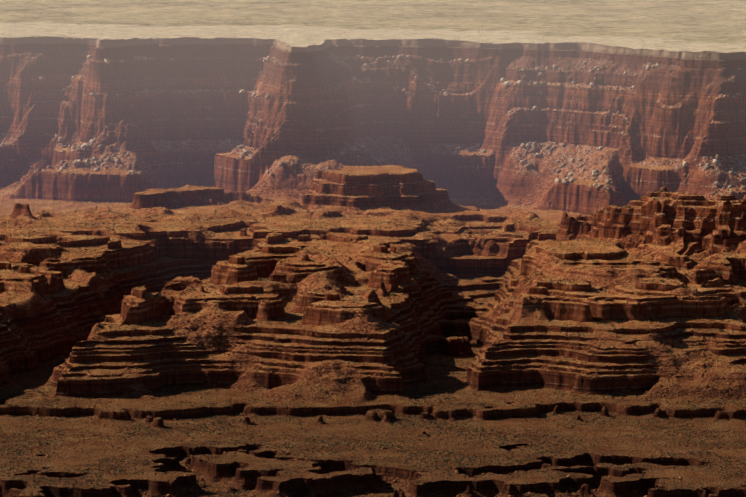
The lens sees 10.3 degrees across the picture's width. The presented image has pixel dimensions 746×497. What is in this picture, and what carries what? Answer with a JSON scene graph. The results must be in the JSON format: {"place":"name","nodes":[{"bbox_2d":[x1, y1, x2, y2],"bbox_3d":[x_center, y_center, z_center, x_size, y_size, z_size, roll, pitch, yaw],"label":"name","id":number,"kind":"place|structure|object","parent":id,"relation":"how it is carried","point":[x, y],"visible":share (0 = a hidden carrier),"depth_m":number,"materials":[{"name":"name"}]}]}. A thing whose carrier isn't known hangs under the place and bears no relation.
{"place":"outdoors","nodes":[
{"label":"outdoors","id":0,"kind":"place"},
{"bbox_2d":[0,0,745,496],"bbox_3d":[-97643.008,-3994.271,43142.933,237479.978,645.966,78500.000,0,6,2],"label":"terrain","id":1,"kind":"structure","parent":0,"point":[676,108],"depth_m":7993.57,"materials":[{"name":"brown stone"}]},
{"bbox_2d":[0,191,745,496],"bbox_3d":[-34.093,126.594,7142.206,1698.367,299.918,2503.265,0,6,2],"label":"scrub","id":2,"kind":"object","parent":1,"relation":"on","point":[358,422],"visible":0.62,"depth_m":6759.94,"materials":[{"name":"green plant"}]},
{"bbox_2d":[0,52,745,195],"bbox_3d":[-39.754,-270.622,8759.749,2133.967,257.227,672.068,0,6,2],"label":"boulders","id":3,"kind":"object","parent":1,"relation":"on","point":[378,158],"visible":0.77,"depth_m":8874.43,"materials":[{"name":"brown stone"}]},
{"bbox_2d":[0,188,745,496],"bbox_3d":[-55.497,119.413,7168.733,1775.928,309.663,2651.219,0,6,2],"label":"rubble","id":4,"kind":"object","parent":1,"relation":"on","point":[566,334],"visible":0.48,"depth_m":7104.22,"materials":[{"name":"brown stone"}]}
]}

